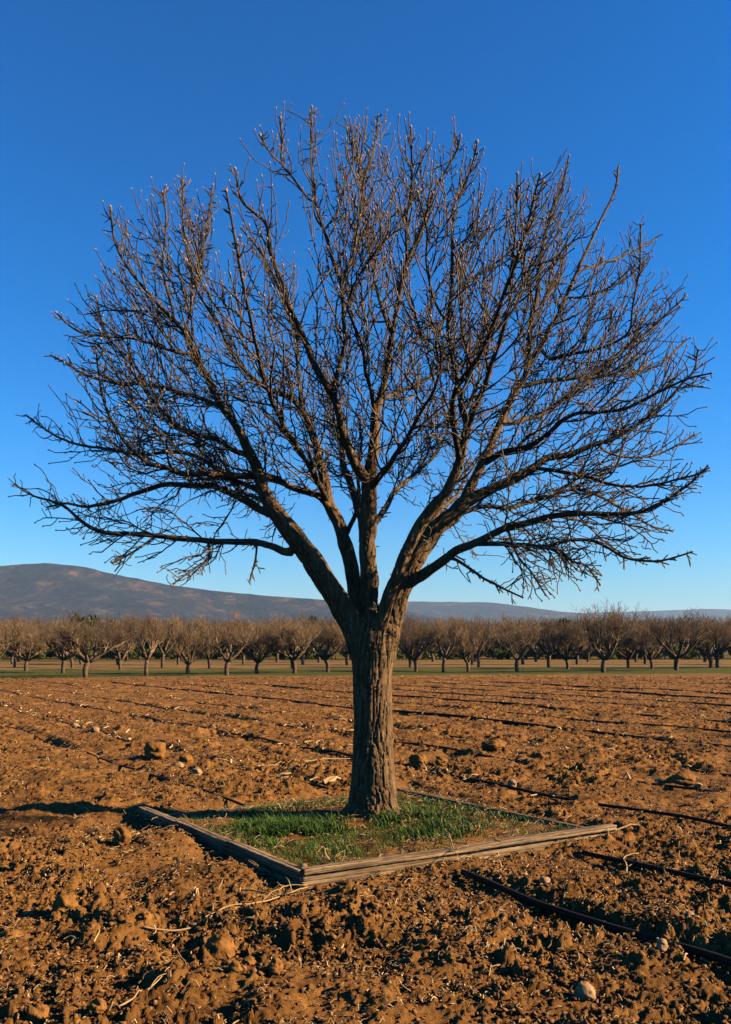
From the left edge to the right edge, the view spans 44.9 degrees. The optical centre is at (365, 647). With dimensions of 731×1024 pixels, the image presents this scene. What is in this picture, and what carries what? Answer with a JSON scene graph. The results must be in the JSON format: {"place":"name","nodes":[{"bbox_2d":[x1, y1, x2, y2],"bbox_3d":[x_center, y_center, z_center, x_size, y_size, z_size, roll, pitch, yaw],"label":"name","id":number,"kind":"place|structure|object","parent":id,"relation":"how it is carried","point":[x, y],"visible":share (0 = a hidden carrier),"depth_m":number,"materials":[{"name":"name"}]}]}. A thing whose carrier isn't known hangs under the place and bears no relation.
{"place":"outdoors","nodes":[
{"label":"outdoors","id":0,"kind":"place"},
{"bbox_2d":[0,563,472,636],"bbox_3d":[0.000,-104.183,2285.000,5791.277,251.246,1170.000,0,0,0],"label":"hill","id":1,"kind":"structure","parent":0,"point":[41,590],"depth_m":2284.41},
{"bbox_2d":[0,650,730,1023],"bbox_3d":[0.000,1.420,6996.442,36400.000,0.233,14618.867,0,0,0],"label":"ground","id":2,"kind":"structure","parent":0,"point":[420,956],"depth_m":6.55,"materials":[{"name":"soil"}]},
{"bbox_2d":[0,628,23,667],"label":"orchard tree","id":3,"kind":"object","parent":2,"relation":"on","point":[14,661],"visible":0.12,"depth_m":61.08,"materials":[{"name":"brown plant"}]},
{"bbox_2d":[0,618,27,657],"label":"orchard tree","id":4,"kind":"object","parent":2,"relation":"on","point":[2,643],"visible":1,"depth_m":43.67,"materials":[{"name":"brown plant"}]},
{"bbox_2d":[0,619,34,663],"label":"orchard tree","id":5,"kind":"object","parent":2,"relation":"on","point":[11,658],"visible":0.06,"depth_m":74.23,"materials":[{"name":"brown plant"}]},
{"bbox_2d":[0,614,48,661],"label":"orchard tree","id":6,"kind":"object","parent":2,"relation":"on","point":[22,623],"visible":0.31,"depth_m":88.48,"materials":[{"name":"brown plant"}]},
{"bbox_2d":[0,616,49,670],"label":"orchard tree","id":7,"kind":"object","parent":2,"relation":"on","point":[21,642],"visible":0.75,"depth_m":52.76,"materials":[{"name":"brown plant"}]},
{"bbox_2d":[25,1003,49,1023],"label":"soil clod","id":8,"kind":"object","parent":2,"relation":"on","point":[37,1013],"visible":0.88,"depth_m":3.38,"materials":[{"name":"soil"}]},
{"bbox_2d":[26,616,92,672],"bbox_3d":[-16.594,-0.131,48.663,3.730,3.321,3.062,0,0,2],"label":"orchard tree","id":9,"kind":"object","parent":2,"relation":"on","point":[60,654],"visible":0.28,"depth_m":48.27,"materials":[{"name":"brown plant"}]},
{"bbox_2d":[51,892,77,911],"bbox_3d":[-1.638,1.420,4.822,0.140,0.160,0.136,0,0,-20],"label":"soil clod","id":10,"kind":"object","parent":2,"relation":"on","point":[66,899],"visible":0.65,"depth_m":4.78,"materials":[{"name":"soil"}]},
{"bbox_2d":[44,623,95,667],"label":"orchard tree","id":11,"kind":"object","parent":2,"relation":"on","point":[71,661],"visible":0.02,"depth_m":61.37,"materials":[{"name":"brown plant"}]},
{"bbox_2d":[69,612,102,644],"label":"evergreen tree","id":12,"kind":"object","parent":2,"relation":"on","point":[90,618],"visible":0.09,"depth_m":107.64,"materials":[{"name":"green plant"}]},
{"bbox_2d":[79,921,100,936],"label":"soil clod","id":13,"kind":"object","parent":2,"relation":"on","point":[91,925],"visible":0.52,"depth_m":4.46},
{"bbox_2d":[48,608,137,677],"bbox_3d":[-13.015,-0.187,41.628,4.145,3.454,3.690,0,0,0],"label":"orchard tree","id":14,"kind":"object","parent":2,"relation":"on","point":[78,630],"visible":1,"depth_m":42.06,"materials":[{"name":"brown plant"}]},
{"bbox_2d":[88,997,107,1014],"bbox_3d":[-1.028,1.378,3.397,0.073,0.066,0.068,0,0,0],"label":"soil clod","id":15,"kind":"object","parent":2,"relation":"on","point":[97,1006],"visible":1,"depth_m":3.38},
{"bbox_2d":[90,613,143,664],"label":"orchard tree","id":16,"kind":"object","parent":2,"relation":"on","point":[119,624],"visible":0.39,"depth_m":72.29,"materials":[{"name":"brown plant"}]},
{"bbox_2d":[112,827,131,845],"bbox_3d":[-1.728,1.360,6.301,0.146,0.172,0.129,0,0,0],"label":"soil clod","id":17,"kind":"object","parent":2,"relation":"on","point":[122,835],"visible":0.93,"depth_m":6.25,"materials":[{"name":"soil"}]},
{"bbox_2d":[94,623,153,669],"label":"orchard tree","id":18,"kind":"object","parent":2,"relation":"on","point":[125,651],"visible":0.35,"depth_m":57.62,"materials":[{"name":"brown plant"}]},
{"bbox_2d":[6,725,245,806],"bbox_3d":[-3.793,1.435,11.962,0.046,0.099,9.719,0,0,-34],"label":"drip line","id":19,"kind":"object","parent":2,"relation":"on","point":[210,792],"visible":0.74,"depth_m":9.87,"materials":[{"name":"plastic"}]},
{"bbox_2d":[120,644,146,659],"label":"green shrub","id":20,"kind":"object","parent":2,"relation":"on","point":[136,653],"visible":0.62,"depth_m":102.23,"materials":[{"name":"green plant"}]},
{"bbox_2d":[118,967,169,1007],"bbox_3d":[-0.882,1.381,3.610,0.048,0.060,0.334,0,0,24],"label":"dry stalk","id":21,"kind":"object","parent":2,"relation":"on","point":[129,1000],"visible":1,"depth_m":3.59,"materials":[{"name":"plant"}]},
{"bbox_2d":[121,612,167,675],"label":"orchard tree","id":22,"kind":"object","parent":2,"relation":"on","point":[146,631],"visible":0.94,"depth_m":43.94,"materials":[{"name":"brown plant"}]},
{"bbox_2d":[143,741,165,759],"bbox_3d":[-2.710,1.363,11.407,0.228,0.307,0.317,0,0,-40],"label":"soil clod","id":23,"kind":"object","parent":2,"relation":"on","point":[154,750],"visible":0.8,"depth_m":11.32,"materials":[{"name":"soil"}]},
{"bbox_2d":[152,644,171,659],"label":"green shrub","id":24,"kind":"object","parent":2,"relation":"on","point":[156,654],"visible":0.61,"depth_m":102.37,"materials":[{"name":"green plant"}]},
{"bbox_2d":[0,705,328,789],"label":"drip line","id":25,"kind":"object","parent":2,"relation":"on","point":[321,786],"visible":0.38,"depth_m":13.89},
{"bbox_2d":[151,613,189,667],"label":"orchard tree","id":26,"kind":"object","parent":2,"relation":"on","point":[165,651],"visible":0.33,"depth_m":62.80,"materials":[{"name":"brown plant"}]},
{"bbox_2d":[162,624,202,664],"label":"orchard tree","id":27,"kind":"object","parent":2,"relation":"on","point":[178,658],"visible":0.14,"depth_m":71.19,"materials":[{"name":"brown plant"}]},
{"bbox_2d":[179,753,193,762],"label":"soil clod","id":28,"kind":"object","parent":2,"relation":"on","point":[186,758],"visible":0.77,"depth_m":10.58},
{"bbox_2d":[165,611,214,673],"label":"orchard tree","id":29,"kind":"object","parent":2,"relation":"on","point":[180,639],"visible":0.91,"depth_m":48.24,"materials":[{"name":"brown plant"}]},
{"bbox_2d":[173,621,232,667],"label":"orchard tree","id":30,"kind":"object","parent":2,"relation":"on","point":[208,660],"visible":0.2,"depth_m":60.81,"materials":[{"name":"brown plant"}]},
{"bbox_2d":[203,928,237,959],"bbox_3d":[-0.704,1.447,4.262,0.158,0.180,0.141,0,0,-38],"label":"soil clod","id":31,"kind":"object","parent":2,"relation":"on","point":[220,944],"visible":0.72,"depth_m":4.22,"materials":[{"name":"soil"}]},
{"bbox_2d":[209,621,236,661],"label":"orchard tree","id":32,"kind":"object","parent":2,"relation":"on","point":[223,650],"visible":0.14,"depth_m":87.33,"materials":[{"name":"brown plant"}]},
{"bbox_2d":[142,877,314,931],"bbox_3d":[-0.647,1.415,4.850,0.351,0.108,1.134,0,0,41],"label":"dry stalk","id":33,"kind":"object","parent":2,"relation":"on","point":[176,930],"visible":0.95,"depth_m":4.78,"materials":[{"name":"plant"}]},
{"bbox_2d":[198,607,270,674],"bbox_3d":[-6.498,-0.260,45.043,3.496,3.584,3.359,0,0,27],"label":"orchard tree","id":34,"kind":"object","parent":2,"relation":"on","point":[245,634],"visible":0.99,"depth_m":44.85,"materials":[{"name":"brown plant"}]},
{"bbox_2d":[228,959,242,972],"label":"soil clod","id":35,"kind":"object","parent":2,"relation":"on","point":[234,965],"visible":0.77,"depth_m":3.82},
{"bbox_2d":[218,622,263,663],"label":"orchard tree","id":36,"kind":"object","parent":2,"relation":"on","point":[243,658],"visible":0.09,"depth_m":74.38,"materials":[{"name":"brown plant"}]},
{"bbox_2d":[241,955,255,965],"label":"soil clod","id":37,"kind":"object","parent":2,"relation":"on","point":[248,960],"visible":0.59,"depth_m":4.04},
{"bbox_2d":[222,615,285,673],"bbox_3d":[-5.944,-0.177,48.740,3.197,3.423,3.490,0,0,-25],"label":"orchard tree","id":38,"kind":"object","parent":2,"relation":"on","point":[262,648],"visible":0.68,"depth_m":48.48,"materials":[{"name":"brown plant"}]},
{"bbox_2d":[238,884,307,896],"bbox_3d":[-0.496,1.422,5.244,0.382,0.035,0.340,0,0,35],"label":"dry stalk","id":39,"kind":"object","parent":2,"relation":"on","point":[268,892],"visible":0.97,"depth_m":5.17,"materials":[{"name":"plant"}]},
{"bbox_2d":[267,956,283,976],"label":"soil clod","id":40,"kind":"object","parent":2,"relation":"on","point":[275,965],"visible":0.96,"depth_m":3.82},
{"bbox_2d":[266,616,298,661],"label":"orchard tree","id":41,"kind":"object","parent":2,"relation":"on","point":[277,653],"visible":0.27,"depth_m":87.18,"materials":[{"name":"brown plant"}]},
{"bbox_2d":[254,612,316,668],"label":"orchard tree","id":42,"kind":"object","parent":2,"relation":"on","point":[287,630],"visible":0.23,"depth_m":59.99,"materials":[{"name":"brown plant"}]},
{"bbox_2d":[257,613,323,673],"bbox_3d":[-3.942,-0.166,48.639,3.845,3.409,3.218,0,0,-15],"label":"orchard tree","id":43,"kind":"object","parent":2,"relation":"on","point":[293,656],"visible":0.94,"depth_m":48.31,"materials":[{"name":"brown plant"}]},
{"bbox_2d":[296,644,315,659],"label":"green shrub","id":44,"kind":"object","parent":2,"relation":"on","point":[310,653],"visible":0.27,"depth_m":100.82,"materials":[{"name":"green plant"}]},
{"bbox_2d":[293,612,333,664],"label":"orchard tree","id":45,"kind":"object","parent":2,"relation":"on","point":[304,654],"visible":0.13,"depth_m":71.42,"materials":[{"name":"brown plant"}]},
{"bbox_2d":[290,612,339,662],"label":"orchard tree","id":46,"kind":"object","parent":2,"relation":"on","point":[318,657],"visible":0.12,"depth_m":82.08,"materials":[{"name":"brown plant"}]},
{"bbox_2d":[292,614,345,671],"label":"orchard tree","id":47,"kind":"object","parent":2,"relation":"on","point":[333,636],"visible":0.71,"depth_m":50.97,"materials":[{"name":"brown plant"}]},
{"bbox_2d":[320,622,348,664],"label":"orchard tree","id":48,"kind":"object","parent":2,"relation":"on","point":[344,650],"visible":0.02,"depth_m":71.98,"materials":[{"name":"brown plant"}]},
{"bbox_2d":[8,101,717,818],"bbox_3d":[-0.006,-1.697,7.572,6.335,6.495,4.670,0,0,0],"label":"bare tree","id":49,"kind":"object","parent":2,"relation":"on","point":[370,627],"visible":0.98,"depth_m":7.22,"materials":[{"name":"brown plant"}]},
{"bbox_2d":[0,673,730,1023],"bbox_3d":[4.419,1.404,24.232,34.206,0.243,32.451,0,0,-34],"label":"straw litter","id":50,"kind":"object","parent":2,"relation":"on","point":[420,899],"visible":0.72,"depth_m":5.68,"materials":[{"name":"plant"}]},
{"bbox_2d":[0,616,730,641],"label":"distant wood","id":51,"kind":"object","parent":2,"relation":"on","point":[218,623],"visible":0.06,"depth_m":139.81,"materials":[{"name":"plant"}]},
{"bbox_2d":[0,689,730,827],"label":"drip line","id":52,"kind":"object","parent":2,"relation":"on","point":[617,806],"visible":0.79,"depth_m":9.05,"materials":[{"name":"plastic"}]},
{"bbox_2d":[175,787,575,865],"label":"grass","id":53,"kind":"structure","parent":2,"relation":"on","point":[287,828],"depth_m":6.93,"materials":[{"name":"plant"}]},
{"bbox_2d":[137,788,616,887],"bbox_3d":[-0.015,1.440,7.102,2.855,0.200,2.684,0,0,-32],"label":"wooden bed frame","id":54,"kind":"object","parent":2,"relation":"on","point":[304,873],"visible":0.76,"depth_m":6.04,"materials":[{"name":"brown wood"}]},
{"bbox_2d":[396,645,404,659],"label":"green shrub","id":55,"kind":"object","parent":2,"relation":"on","point":[400,654],"visible":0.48,"depth_m":99.01,"materials":[{"name":"green plant"}]},
{"bbox_2d":[92,696,710,790],"bbox_3d":[-0.922,1.438,15.270,0.148,0.114,25.437,0,0,-34],"label":"drip line","id":56,"kind":"object","parent":2,"relation":"on","point":[683,787],"visible":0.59,"depth_m":12.09,"materials":[{"name":"plastic"}]},
{"bbox_2d":[408,753,426,765],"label":"soil clod","id":57,"kind":"object","parent":2,"relation":"on","point":[417,759],"visible":0.82,"depth_m":10.58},
{"bbox_2d":[398,620,442,667],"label":"orchard tree","id":58,"kind":"object","parent":2,"relation":"on","point":[410,660],"visible":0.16,"depth_m":61.75,"materials":[{"name":"brown plant"}]},
{"bbox_2d":[111,682,730,746],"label":"drip line","id":59,"kind":"object","parent":2,"relation":"on","point":[524,723],"visible":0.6,"depth_m":17.78,"materials":[{"name":"plastic"}]},
{"bbox_2d":[397,615,445,671],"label":"orchard tree","id":60,"kind":"object","parent":2,"relation":"on","point":[427,639],"visible":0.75,"depth_m":52.46,"materials":[{"name":"brown plant"}]},
{"bbox_2d":[400,613,448,653],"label":"orchard tree","id":61,"kind":"object","parent":2,"relation":"on","point":[425,625],"visible":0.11,"depth_m":70.62,"materials":[{"name":"brown plant"}]},
{"bbox_2d":[421,646,437,659],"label":"green shrub","id":62,"kind":"object","parent":2,"relation":"on","point":[426,654],"visible":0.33,"depth_m":101.25,"materials":[{"name":"green plant"}]},
{"bbox_2d":[416,617,452,661],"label":"orchard tree","id":63,"kind":"object","parent":2,"relation":"on","point":[435,649],"visible":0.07,"depth_m":85.75,"materials":[{"name":"brown plant"}]},
{"bbox_2d":[435,756,447,765],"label":"soil clod","id":64,"kind":"object","parent":2,"relation":"on","point":[440,761],"visible":0.98,"depth_m":10.46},
{"bbox_2d":[436,648,460,659],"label":"green shrub","id":65,"kind":"object","parent":2,"relation":"on","point":[452,655],"visible":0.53,"depth_m":102.96,"materials":[{"name":"green plant"}]},
{"bbox_2d":[430,614,469,671],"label":"orchard tree","id":66,"kind":"object","parent":2,"relation":"on","point":[455,633],"visible":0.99,"depth_m":51.20,"materials":[{"name":"brown plant"}]},
{"bbox_2d":[440,614,484,671],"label":"orchard tree","id":67,"kind":"object","parent":2,"relation":"on","point":[470,651],"visible":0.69,"depth_m":52.76,"materials":[{"name":"brown plant"}]},
{"bbox_2d":[196,702,730,776],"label":"drip line","id":68,"kind":"object","parent":2,"relation":"on","point":[723,774],"visible":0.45,"depth_m":14.26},
{"bbox_2d":[206,686,730,732],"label":"drip line","id":69,"kind":"object","parent":2,"relation":"on","point":[577,719],"visible":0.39,"depth_m":17.09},
{"bbox_2d":[461,618,505,666],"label":"orchard tree","id":70,"kind":"object","parent":2,"relation":"on","point":[485,639],"visible":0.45,"depth_m":62.55,"materials":[{"name":"brown plant"}]},
{"bbox_2d":[241,683,730,722],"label":"drip line","id":71,"kind":"object","parent":2,"relation":"on","point":[650,715],"visible":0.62,"depth_m":22.75,"materials":[{"name":"plastic"}]},
{"bbox_2d":[481,738,506,751],"bbox_3d":[1.765,1.343,12.155,0.374,0.179,0.303,0,0,0],"label":"soil clod","id":72,"kind":"object","parent":2,"relation":"on","point":[497,744],"visible":1,"depth_m":12.07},
{"bbox_2d":[479,635,511,658],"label":"evergreen tree","id":73,"kind":"object","parent":2,"relation":"on","point":[493,645],"visible":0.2,"depth_m":108.33,"materials":[{"name":"green plant"}]},
{"bbox_2d":[490,648,515,659],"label":"green shrub","id":74,"kind":"object","parent":2,"relation":"on","point":[500,654],"visible":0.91,"depth_m":101.11,"materials":[{"name":"green plant"}]},
{"bbox_2d":[300,683,730,712],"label":"drip line","id":75,"kind":"object","parent":2,"relation":"on","point":[527,698],"visible":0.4,"depth_m":24.81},
{"bbox_2d":[497,613,536,664],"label":"orchard tree","id":76,"kind":"object","parent":2,"relation":"on","point":[522,642],"visible":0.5,"depth_m":72.90,"materials":[{"name":"brown plant"}]},
{"bbox_2d":[488,614,551,671],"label":"orchard tree","id":77,"kind":"object","parent":2,"relation":"on","point":[533,633],"visible":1,"depth_m":50.71,"materials":[{"name":"brown plant"}]},
{"bbox_2d":[514,622,553,661],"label":"orchard tree","id":78,"kind":"object","parent":2,"relation":"on","point":[536,652],"visible":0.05,"depth_m":86.33,"materials":[{"name":"brown plant"}]},
{"bbox_2d":[528,643,547,659],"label":"green shrub","id":79,"kind":"object","parent":2,"relation":"on","point":[541,654],"visible":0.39,"depth_m":100.65,"materials":[{"name":"green plant"}]},
{"bbox_2d":[525,614,578,667],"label":"orchard tree","id":80,"kind":"object","parent":2,"relation":"on","point":[548,653],"visible":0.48,"depth_m":62.28,"materials":[{"name":"brown plant"}]},
{"bbox_2d":[392,684,730,706],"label":"drip line","id":81,"kind":"object","parent":2,"relation":"on","point":[728,705],"visible":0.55,"depth_m":25.41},
{"bbox_2d":[541,620,591,668],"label":"orchard tree","id":82,"kind":"object","parent":2,"relation":"on","point":[567,633],"visible":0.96,"depth_m":57.55,"materials":[{"name":"brown plant"}]},
{"bbox_2d":[543,618,591,649],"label":"tree","id":83,"kind":"object","parent":2,"relation":"on","point":[566,620],"visible":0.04,"depth_m":108.46,"materials":[{"name":"brown plant"}]},
{"bbox_2d":[556,617,591,664],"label":"orchard tree","id":84,"kind":"object","parent":2,"relation":"on","point":[577,657],"visible":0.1,"depth_m":73.02,"materials":[{"name":"brown plant"}]},
{"bbox_2d":[424,681,730,698],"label":"drip line","id":85,"kind":"object","parent":2,"relation":"on","point":[614,691],"visible":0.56,"depth_m":27.32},
{"bbox_2d":[573,981,595,1001],"bbox_3d":[0.909,1.438,3.682,0.091,0.102,0.079,0,0,0],"label":"field stone","id":86,"kind":"object","parent":2,"relation":"on","point":[583,990],"visible":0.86,"depth_m":3.65,"materials":[{"name":"stone"}]},
{"bbox_2d":[460,869,730,966],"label":"drip line","id":87,"kind":"object","parent":2,"relation":"on","point":[705,954],"visible":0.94,"depth_m":4.64,"materials":[{"name":"plastic"}]},
{"bbox_2d":[584,648,617,659],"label":"green shrub","id":88,"kind":"object","parent":2,"relation":"on","point":[604,651],"visible":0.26,"depth_m":101.12,"materials":[{"name":"green plant"}]},
{"bbox_2d":[571,599,648,672],"bbox_3d":[14.052,-0.638,51.235,4.477,4.415,4.364,0,0,16],"label":"orchard tree","id":89,"kind":"object","parent":2,"relation":"on","point":[596,637],"visible":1,"depth_m":50.94,"materials":[{"name":"brown plant"}]},
{"bbox_2d":[489,681,730,694],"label":"drip line","id":90,"kind":"object","parent":2,"relation":"on","point":[619,687],"visible":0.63,"depth_m":30.77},
{"bbox_2d":[603,646,624,658],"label":"green shrub","id":91,"kind":"object","parent":2,"relation":"on","point":[617,654],"visible":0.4,"depth_m":101.74,"materials":[{"name":"green plant"}]},
{"bbox_2d":[603,626,651,667],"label":"orchard tree","id":92,"kind":"object","parent":2,"relation":"on","point":[627,647],"visible":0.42,"depth_m":61.20,"materials":[{"name":"brown plant"}]},
{"bbox_2d":[632,646,663,659],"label":"green shrub","id":93,"kind":"object","parent":2,"relation":"on","point":[660,654],"visible":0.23,"depth_m":99.72,"materials":[{"name":"green plant"}]},
{"bbox_2d":[626,610,673,663],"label":"orchard tree","id":94,"kind":"object","parent":2,"relation":"on","point":[643,654],"visible":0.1,"depth_m":74.53,"materials":[{"name":"brown plant"}]},
{"bbox_2d":[629,619,673,668],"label":"orchard tree","id":95,"kind":"object","parent":2,"relation":"on","point":[642,635],"visible":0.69,"depth_m":59.46,"materials":[{"name":"brown plant"}]},
{"bbox_2d":[581,850,730,886],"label":"drip line","id":96,"kind":"object","parent":2,"relation":"on","point":[654,867],"visible":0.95,"depth_m":5.67,"materials":[{"name":"plastic"}]},
{"bbox_2d":[656,938,667,951],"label":"field stone","id":97,"kind":"object","parent":2,"relation":"on","point":[661,944],"visible":0.99,"depth_m":4.09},
{"bbox_2d":[664,644,684,659],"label":"green shrub","id":98,"kind":"object","parent":2,"relation":"on","point":[674,648],"visible":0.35,"depth_m":101.02,"materials":[{"name":"green plant"}]},
{"bbox_2d":[639,606,718,669],"bbox_3d":[19.249,-0.483,54.244,4.588,4.053,5.768,0,0,8],"label":"orchard tree","id":99,"kind":"object","parent":2,"relation":"on","point":[679,634],"visible":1,"depth_m":54.02,"materials":[{"name":"brown plant"}]},
{"bbox_2d":[666,772,695,785],"bbox_3d":[3.341,1.398,9.346,0.299,0.158,0.281,0,0,0],"label":"soil clod","id":100,"kind":"object","parent":2,"relation":"on","point":[684,778],"visible":0.9,"depth_m":9.26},
{"bbox_2d":[676,645,696,659],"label":"green shrub","id":101,"kind":"object","parent":2,"relation":"on","point":[689,655],"visible":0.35,"depth_m":101.40,"materials":[{"name":"green plant"}]},
{"bbox_2d":[671,616,728,661],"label":"orchard tree","id":102,"kind":"object","parent":2,"relation":"on","point":[704,657],"visible":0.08,"depth_m":84.89,"materials":[{"name":"brown plant"}]},
{"bbox_2d":[685,617,730,667],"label":"orchard tree","id":103,"kind":"object","parent":2,"relation":"on","point":[707,652],"visible":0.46,"depth_m":61.23,"materials":[{"name":"brown plant"}]},
{"bbox_2d":[689,617,729,660],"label":"orchard tree","id":104,"kind":"object","parent":2,"relation":"on","point":[717,637],"visible":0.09,"depth_m":72.54,"materials":[{"name":"brown plant"}]},
{"bbox_2d":[699,615,730,667],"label":"orchard tree","id":105,"kind":"object","parent":2,"relation":"on","point":[722,632],"visible":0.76,"depth_m":61.52,"materials":[{"name":"brown plant"}]},
{"bbox_2d":[0,0,730,612],"label":"sky","id":106,"kind":"structure","parent":0,"point":[99,99],"materials":[{"name":"blue"}]},
{"bbox_2d":[378,601,648,624],"bbox_3d":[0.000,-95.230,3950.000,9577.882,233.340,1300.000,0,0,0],"label":"hill","id":107,"kind":"structure","parent":0,"point":[488,610],"depth_m":3966.42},
{"bbox_2d":[588,609,730,625],"bbox_3d":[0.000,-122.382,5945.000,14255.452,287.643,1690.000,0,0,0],"label":"hill","id":108,"kind":"structure","parent":0,"point":[713,613],"depth_m":6054.67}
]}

